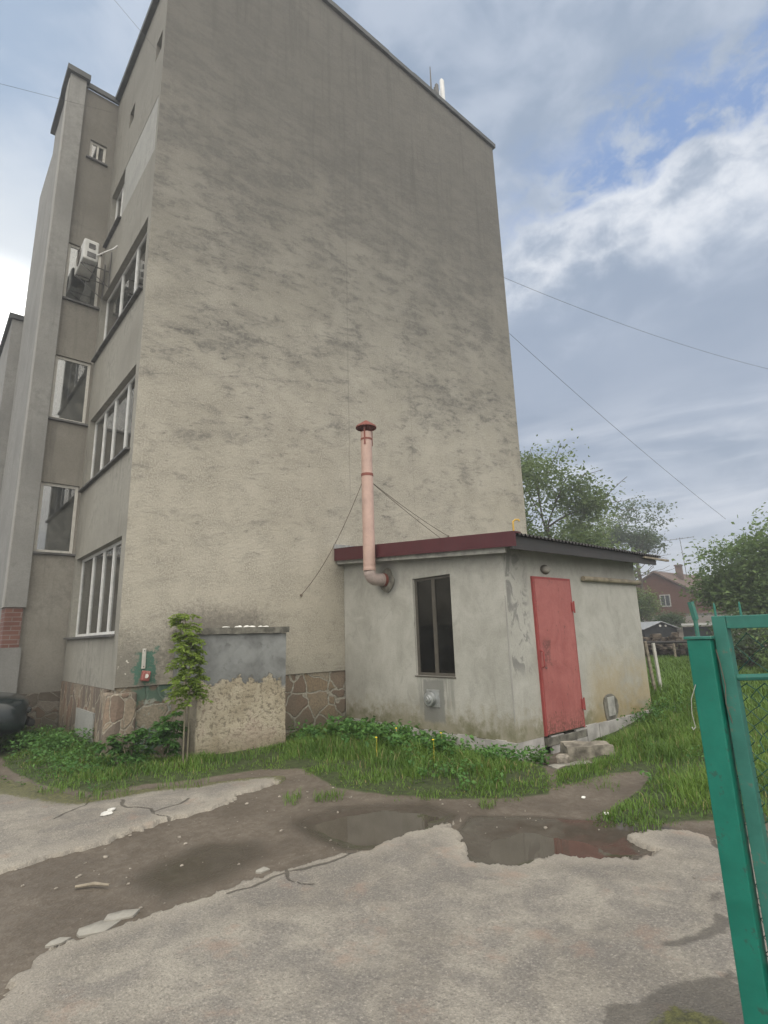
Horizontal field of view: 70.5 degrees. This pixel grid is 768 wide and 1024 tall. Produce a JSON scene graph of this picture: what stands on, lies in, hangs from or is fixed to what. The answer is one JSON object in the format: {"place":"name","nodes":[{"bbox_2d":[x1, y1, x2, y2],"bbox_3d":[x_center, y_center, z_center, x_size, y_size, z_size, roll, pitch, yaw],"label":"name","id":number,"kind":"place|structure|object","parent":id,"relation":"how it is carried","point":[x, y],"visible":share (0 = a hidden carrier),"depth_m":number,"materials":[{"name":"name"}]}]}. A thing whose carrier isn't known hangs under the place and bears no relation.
{"place":"outdoors","nodes":[
{"label":"outdoors","id":0,"kind":"place"},
{"bbox_2d":[0,776,285,874],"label":"asphalt path","id":1,"kind":"structure","parent":0,"point":[34,823],"depth_m":4.97,"materials":[{"name":"grey asphalt"}]},
{"bbox_2d":[100,810,112,815],"bbox_3d":[-2.512,2.720,4.902,0.106,0.012,0.090,9,-17,-40],"label":"paper scrap","id":2,"kind":"object","parent":1,"relation":"on","point":[109,812],"visible":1,"depth_m":4.88,"materials":[{"name":"white paper"}]},
{"bbox_2d":[4,773,712,1009],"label":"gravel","id":3,"kind":"structure","parent":0,"point":[185,843],"depth_m":4.17,"materials":[{"name":"grey gravel"}]},
{"bbox_2d":[0,615,767,999],"bbox_3d":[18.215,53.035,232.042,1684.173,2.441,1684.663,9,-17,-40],"label":"ground","id":4,"kind":"structure","parent":0,"point":[38,911],"depth_m":4.44,"materials":[{"name":"brown soil"}]},
{"bbox_2d":[0,692,34,735],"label":"parked car","id":5,"kind":"object","parent":4,"relation":"on","point":[15,709],"visible":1,"depth_m":7.98,"materials":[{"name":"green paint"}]},
{"bbox_2d":[45,937,70,947],"bbox_3d":[-1.740,2.300,2.899,0.090,0.016,0.084,-2,-13,2],"label":"asphalt flake","id":6,"kind":"object","parent":4,"relation":"on","point":[58,941],"visible":0.87,"depth_m":2.90,"materials":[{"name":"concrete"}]},
{"bbox_2d":[75,882,109,887],"bbox_3d":[-1.895,2.427,3.537,0.217,0.022,0.041,-1,-13,-4],"label":"stick","id":7,"kind":"object","parent":4,"relation":"on","point":[92,884],"visible":1,"depth_m":3.53,"materials":[{"name":"beige wood"}]},
{"bbox_2d":[76,919,121,937],"bbox_3d":[-1.591,2.330,3.045,0.226,0.016,0.141,3,-14,-21],"label":"asphalt flake","id":8,"kind":"object","parent":4,"relation":"on","point":[94,928],"visible":0.89,"depth_m":3.02,"materials":[{"name":"grey asphalt"}]},
{"bbox_2d":[104,909,139,920],"bbox_3d":[-1.525,2.348,3.156,0.169,0.016,0.113,0,-13,-7],"label":"asphalt flake","id":9,"kind":"object","parent":4,"relation":"on","point":[125,914],"visible":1,"depth_m":3.15,"materials":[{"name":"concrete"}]},
{"bbox_2d":[91,728,160,766],"bbox_3d":[-3.272,3.013,6.885,0.820,0.503,0.609,9,-17,-40],"label":"shrub","id":10,"kind":"object","parent":4,"relation":"on","point":[119,747],"visible":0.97,"depth_m":6.86,"materials":[{"name":"green plant"}]},
{"bbox_2d":[148,711,187,758],"bbox_3d":[-2.841,2.993,7.209,0.548,0.658,0.578,9,-17,-40],"label":"shrub","id":11,"kind":"object","parent":4,"relation":"on","point":[165,729],"visible":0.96,"depth_m":7.14,"materials":[{"name":"green plant"}]},
{"bbox_2d":[161,613,213,761],"bbox_3d":[-2.549,2.282,7.012,0.639,1.936,0.617,9,-17,-40],"label":"sapling","id":12,"kind":"object","parent":4,"relation":"on","point":[183,650],"visible":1,"depth_m":7.00,"materials":[{"name":"green plant"}]},
{"bbox_2d":[170,625,288,755],"bbox_3d":[-2.286,2.728,8.059,1.447,2.028,0.975,9,-17,-40],"label":"concrete bunker","id":13,"kind":"object","parent":4,"relation":"on","point":[245,668],"visible":0.72,"depth_m":7.73},
{"bbox_2d":[255,867,269,873],"bbox_3d":[-0.840,2.465,3.728,0.066,0.016,0.090,-13,-17,40],"label":"asphalt flake","id":14,"kind":"object","parent":4,"relation":"on","point":[261,870],"visible":1,"depth_m":3.72,"materials":[{"name":"grey asphalt"}]},
{"bbox_2d":[0,0,526,758],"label":"apartment building","id":15,"kind":"structure","parent":4,"relation":"on","point":[288,208],"depth_m":10.81,"materials":[{"name":"paint"}]},
{"bbox_2d":[32,482,78,555],"bbox_3d":[-6.453,0.221,10.813,1.010,1.400,0.900,9,-17,-40],"label":"window","id":16,"kind":"structure","parent":15,"relation":"in","point":[60,542],"depth_m":10.68,"materials":[{"name":"white paint"}]},
{"bbox_2d":[3,84,112,112],"bbox_3d":[-6.751,-7.871,10.106,0.005,4.154,4.612,-4,-13,10],"label":"overhead wire","id":17,"kind":"object","parent":15,"relation":"attached to","point":[53,97],"visible":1,"depth_m":10.83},
{"bbox_2d":[48,355,90,426],"bbox_3d":[-6.533,-2.386,11.410,1.010,1.410,0.900,9,-17,-40],"label":"window","id":18,"kind":"structure","parent":15,"relation":"in","point":[76,415],"depth_m":11.26,"materials":[{"name":"white paint"}]},
{"bbox_2d":[62,244,101,310],"bbox_3d":[-6.612,-4.968,12.001,1.010,1.370,0.900,9,-17,-40],"label":"window","id":19,"kind":"structure","parent":15,"relation":"in","point":[69,292],"depth_m":11.78,"materials":[{"name":"white paint"}]},
{"bbox_2d":[63,540,121,639],"bbox_3d":[-4.861,1.372,9.186,0.280,1.485,3.110,9,-17,-40],"label":"window","id":20,"kind":"structure","parent":15,"relation":"in","point":[96,615],"depth_m":9.22,"materials":[{"name":"white plastic"}]},
{"bbox_2d":[74,238,117,298],"bbox_3d":[-5.965,-5.038,11.196,0.578,0.850,1.053,9,-17,-40],"label":"air conditioner","id":21,"kind":"object","parent":15,"relation":"attached to","point":[87,259],"visible":1,"depth_m":11.05,"materials":[{"name":"grey metal"}]},
{"bbox_2d":[86,141,107,166],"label":"window","id":22,"kind":"structure","parent":15,"relation":"in","point":[97,153],"depth_m":12.41,"materials":[{"name":"white paint"}]},
{"bbox_2d":[78,374,135,492],"bbox_3d":[-4.932,-1.384,9.802,0.280,1.475,3.150,9,-17,-40],"label":"window","id":23,"kind":"structure","parent":15,"relation":"in","point":[112,435],"depth_m":9.82,"materials":[{"name":"white plastic"}]},
{"bbox_2d":[102,186,123,248],"bbox_3d":[-5.725,-6.516,11.736,0.280,1.245,1.165,9,-17,-40],"label":"window","id":24,"kind":"structure","parent":15,"relation":"in","point":[119,203],"depth_m":11.79,"materials":[{"name":"white plastic"}]},
{"bbox_2d":[91,232,146,362],"bbox_3d":[-5.009,-4.114,10.419,0.280,1.435,3.170,9,-17,-40],"label":"window","id":25,"kind":"structure","parent":15,"relation":"in","point":[130,284],"depth_m":10.44,"materials":[{"name":"white plastic"}]},
{"bbox_2d":[141,649,145,668],"bbox_3d":[-3.465,2.115,7.833,0.050,0.280,0.032,9,-17,-40],"label":"wall strip","id":26,"kind":"object","parent":15,"relation":"attached to","point":[143,663],"depth_m":7.82,"materials":[{"name":"white paint"}]},
{"bbox_2d":[140,671,150,680],"bbox_3d":[-3.406,2.345,7.763,0.126,0.151,0.120,9,-17,-40],"label":"junction box","id":27,"kind":"object","parent":15,"relation":"attached to","point":[145,675],"visible":1,"depth_m":7.73,"materials":[{"name":"red paint"}]},
{"bbox_2d":[300,483,361,595],"bbox_3d":[-0.929,0.433,9.739,1.306,2.068,0.052,-7,-14,21],"label":"guy wire","id":28,"kind":"object","parent":15,"relation":"attached to","point":[335,542],"visible":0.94,"depth_m":9.71,"materials":[{"name":"grey metal"}]},
{"bbox_2d":[373,484,439,537],"bbox_3d":[0.696,0.145,11.252,0.040,0.934,3.870,-10,-15,31],"label":"guy wire","id":29,"kind":"object","parent":15,"relation":"attached to","point":[405,510],"visible":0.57,"depth_m":10.83,"materials":[{"name":"grey metal"}]},
{"bbox_2d":[373,483,448,536],"bbox_3d":[0.573,-0.030,11.189,0.040,0.615,3.574,-9,-15,30],"label":"guy wire","id":30,"kind":"object","parent":15,"relation":"attached to","point":[410,511],"visible":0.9,"depth_m":11.06,"materials":[{"name":"grey metal"}]},
{"bbox_2d":[434,83,438,93],"bbox_3d":[1.846,-12.947,17.887,0.340,2.600,0.175,9,-17,-40],"label":"cell antenna","id":31,"kind":"object","parent":15,"relation":"on","point":[436,88],"visible":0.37,"depth_m":18.00,"materials":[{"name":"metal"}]},
{"bbox_2d":[439,78,444,99],"bbox_3d":[1.978,-13.121,18.039,0.156,3.000,0.222,3,-14,-18],"label":"cell antenna","id":32,"kind":"object","parent":15,"relation":"on","point":[442,91],"visible":0.41,"depth_m":18.19,"materials":[{"name":"white plastic"}]},
{"bbox_2d":[509,333,723,517],"bbox_3d":[8.444,-2.602,18.674,11.298,4.810,0.011,6,-15,-32],"label":"overhead wire","id":33,"kind":"object","parent":15,"relation":"attached to","point":[611,424],"visible":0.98,"depth_m":18.21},
{"bbox_2d":[506,278,766,368],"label":"overhead wire","id":34,"kind":"object","parent":15,"relation":"attached to","point":[626,325],"visible":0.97,"depth_m":18.29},
{"bbox_2d":[315,810,438,845],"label":"puddle","id":35,"kind":"object","parent":4,"relation":"on","point":[377,828],"visible":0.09,"depth_m":4.64,"materials":[{"name":"liquid"}]},
{"bbox_2d":[0,818,767,1023],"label":"asphalt yard","id":36,"kind":"structure","parent":4,"relation":"on","point":[383,936],"depth_m":2.66,"materials":[{"name":"grey asphalt"}]},
{"bbox_2d":[0,689,767,796],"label":"weeds","id":37,"kind":"object","parent":4,"relation":"on","point":[350,726],"visible":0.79,"depth_m":7.26,"materials":[{"name":"green plant"}]},
{"bbox_2d":[334,531,668,760],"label":"boiler house","id":38,"kind":"structure","parent":4,"relation":"on","point":[499,638],"depth_m":8.41,"materials":[{"name":"concrete"}]},
{"bbox_2d":[356,420,388,586],"bbox_3d":[-0.231,-0.200,9.641,0.525,3.015,0.380,9,-17,-40],"label":"flue pipe","id":39,"kind":"object","parent":38,"relation":"attached to","point":[365,428],"visible":1,"depth_m":9.48,"materials":[{"name":"pink metal"}]},
{"bbox_2d":[424,689,439,706],"bbox_3d":[0.708,2.842,8.271,0.133,0.250,0.270,9,-17,-40],"label":"wall vent","id":40,"kind":"object","parent":38,"relation":"attached to","point":[431,698],"depth_m":8.25,"materials":[{"name":"metal"}]},
{"bbox_2d":[414,574,455,678],"bbox_3d":[0.792,1.794,8.545,0.107,1.550,0.870,9,-17,-40],"label":"window","id":41,"kind":"structure","parent":38,"relation":"in","point":[434,626],"depth_m":8.56,"materials":[{"name":"black glass"}]},
{"bbox_2d":[512,519,519,530],"bbox_3d":[2.169,0.350,8.847,0.133,0.494,0.036,-4,-13,9],"label":"vent pipe","id":42,"kind":"object","parent":38,"relation":"on","point":[514,520],"visible":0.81,"depth_m":8.88,"materials":[{"name":"yellow metal"}]},
{"bbox_2d":[540,565,550,573],"bbox_3d":[2.471,0.874,8.271,0.250,0.150,0.090,9,-17,-40],"label":"wall lamp","id":43,"kind":"object","parent":38,"relation":"attached to","point":[545,569],"visible":1,"depth_m":8.22,"materials":[{"name":"glass"}]},
{"bbox_2d":[530,576,585,736],"bbox_3d":[2.606,2.082,8.063,1.022,2.215,0.126,9,-17,-40],"label":"door","id":44,"kind":"structure","parent":38,"relation":"in","point":[563,705],"depth_m":8.01,"materials":[{"name":"paint"}]},
{"bbox_2d":[581,576,641,584],"bbox_3d":[4.020,1.205,9.519,2.011,0.090,0.089,9,-17,-40],"label":"wall pipe","id":45,"kind":"object","parent":38,"relation":"attached to","point":[609,580],"depth_m":9.39,"materials":[{"name":"beige metal"}]},
{"bbox_2d":[489,833,602,865],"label":"puddle","id":46,"kind":"object","parent":4,"relation":"on","point":[517,849],"visible":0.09,"depth_m":4.08,"materials":[{"name":"liquid"}]},
{"bbox_2d":[548,761,591,768],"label":"concrete slab","id":47,"kind":"structure","parent":4,"relation":"on","point":[555,766],"depth_m":6.36,"materials":[{"name":"grey concrete"}]},
{"bbox_2d":[556,753,568,763],"bbox_3d":[2.205,3.030,6.668,0.146,0.105,0.191,-11,-16,34],"label":"stone block","id":48,"kind":"object","parent":47,"relation":"on","point":[562,758],"depth_m":6.61,"materials":[{"name":"grey stone"}]},
{"bbox_2d":[520,428,637,578],"bbox_3d":[7.000,1.527,24.832,8.804,10.237,8.273,9,-17,-40],"label":"tree","id":49,"kind":"object","parent":4,"relation":"on","point":[589,503],"visible":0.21,"depth_m":24.07,"materials":[{"name":"green plant"}]},
{"bbox_2d":[560,741,614,762],"bbox_3d":[2.543,3.021,6.801,0.582,0.260,0.364,-2,-13,3],"label":"stone block","id":50,"kind":"object","parent":4,"relation":"on","point":[578,750],"depth_m":6.65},
{"bbox_2d":[551,505,671,594],"bbox_3d":[12.893,3.041,33.530,7.250,8.922,6.604,2,-13,-14],"label":"tree","id":51,"kind":"object","parent":4,"relation":"on","point":[634,568],"visible":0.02,"depth_m":33.05,"materials":[{"name":"green plant"}]},
{"bbox_2d":[593,492,682,620],"bbox_3d":[17.582,3.024,38.412,6.370,9.278,5.569,-1,-13,-2],"label":"tree","id":52,"kind":"object","parent":4,"relation":"on","point":[640,538],"visible":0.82,"depth_m":37.92,"materials":[{"name":"green plant"}]},
{"bbox_2d":[643,641,655,691],"bbox_3d":[5.630,3.319,11.465,0.257,1.150,0.053,9,-17,-40],"label":"plank","id":53,"kind":"object","parent":4,"relation":"on","point":[649,663],"visible":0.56,"depth_m":11.46,"materials":[{"name":"grey wood"}]},
{"bbox_2d":[636,585,664,621],"bbox_3d":[16.782,6.070,35.876,3.000,2.679,3.167,9,-17,-40],"label":"bush","id":54,"kind":"object","parent":4,"relation":"on","point":[646,608],"visible":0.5,"depth_m":35.20,"materials":[{"name":"green plant"}]},
{"bbox_2d":[651,643,661,689],"bbox_3d":[5.839,3.361,11.584,0.177,1.100,0.053,9,-17,-40],"label":"plank","id":55,"kind":"object","parent":4,"relation":"on","point":[656,663],"visible":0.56,"depth_m":11.59,"materials":[{"name":"white paint"}]},
{"bbox_2d":[641,621,679,640],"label":"garden shed","id":56,"kind":"structure","parent":4,"relation":"on","point":[663,629],"depth_m":26.19,"materials":[{"name":"wood"}]},
{"bbox_2d":[643,641,686,657],"bbox_3d":[9.654,4.713,18.003,3.571,0.873,0.100,-11,-16,35],"label":"rail fence","id":57,"kind":"object","parent":4,"relation":"on","point":[664,642],"visible":0.24,"depth_m":18.11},
{"bbox_2d":[642,609,690,630],"bbox_3d":[16.252,6.234,30.989,2.548,1.525,2.760,9,-17,-40],"label":"bush","id":58,"kind":"object","parent":4,"relation":"on","point":[674,619],"visible":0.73,"depth_m":30.74,"materials":[{"name":"green plant"}]},
{"bbox_2d":[636,564,724,616],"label":"brick house","id":59,"kind":"structure","parent":4,"relation":"on","point":[668,585],"depth_m":44.03,"materials":[{"name":"brick"}]},
{"bbox_2d":[659,594,671,606],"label":"window","id":60,"kind":"structure","parent":59,"relation":"in","point":[667,601],"depth_m":43.90,"materials":[{"name":"grey paint"}]},
{"bbox_2d":[665,537,693,575],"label":"television antenna","id":61,"kind":"object","parent":59,"relation":"attached to","point":[681,549],"visible":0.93,"depth_m":47.63,"materials":[{"name":"grey metal"}]},
{"bbox_2d":[643,631,740,657],"bbox_3d":[9.942,4.862,19.508,4.950,1.117,2.076,-13,-17,40],"label":"rubble heap","id":62,"kind":"object","parent":4,"relation":"on","point":[667,649],"visible":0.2,"depth_m":19.02,"materials":[{"name":"stone"}]},
{"bbox_2d":[687,601,699,635],"bbox_3d":[4.424,2.182,7.555,0.115,1.855,0.089,-4,-13,10],"label":"fence post","id":63,"kind":"object","parent":4,"relation":"on","point":[693,612],"visible":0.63,"depth_m":7.69,"materials":[{"name":"green metal"}]},
{"bbox_2d":[681,623,711,639],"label":"garden shed","id":64,"kind":"structure","parent":4,"relation":"on","point":[687,628],"depth_m":25.75,"materials":[{"name":"grey paint"}]},
{"bbox_2d":[684,612,732,616],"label":"garden wall","id":65,"kind":"structure","parent":4,"relation":"on","point":[699,614],"depth_m":37.59,"materials":[{"name":"grey paint"}]},
{"bbox_2d":[671,502,767,624],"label":"tree","id":66,"kind":"object","parent":4,"relation":"on","point":[741,579],"visible":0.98,"depth_m":19.33,"materials":[{"name":"green plant"}]},
{"bbox_2d":[680,604,767,666],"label":"bush","id":67,"kind":"object","parent":4,"relation":"on","point":[748,640],"visible":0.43,"depth_m":14.56,"materials":[{"name":"green plant"}]},
{"bbox_2d":[683,636,767,1023],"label":"gate post","id":68,"kind":"object","parent":4,"relation":"on","point":[747,938],"visible":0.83,"depth_m":1.80,"materials":[{"name":"green metal"}]},
{"bbox_2d":[691,684,695,729],"bbox_3d":[1.095,0.690,1.919,0.034,0.154,0.009,-11,-16,35],"label":"cord","id":69,"kind":"object","parent":68,"relation":"hanging from","point":[691,707],"visible":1,"depth_m":1.92,"materials":[{"name":"grey paint"}]},
{"bbox_2d":[711,601,767,956],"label":"gate leaf","id":70,"kind":"object","parent":68,"relation":"attached to","point":[723,626],"visible":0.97,"depth_m":1.83,"materials":[{"name":"green paint"}]},
{"bbox_2d":[740,628,767,670],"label":"bush","id":71,"kind":"object","parent":4,"relation":"on","point":[761,654],"visible":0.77,"depth_m":13.33,"materials":[{"name":"green plant"}]},
{"bbox_2d":[0,649,767,831],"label":"grass","id":72,"kind":"structure","parent":0,"point":[675,672],"depth_m":6.50,"materials":[{"name":"green plant"}]},
{"bbox_2d":[0,0,767,579],"label":"sky","id":73,"kind":"structure","parent":0,"point":[629,137],"materials":[{"name":"blue"}]}
]}

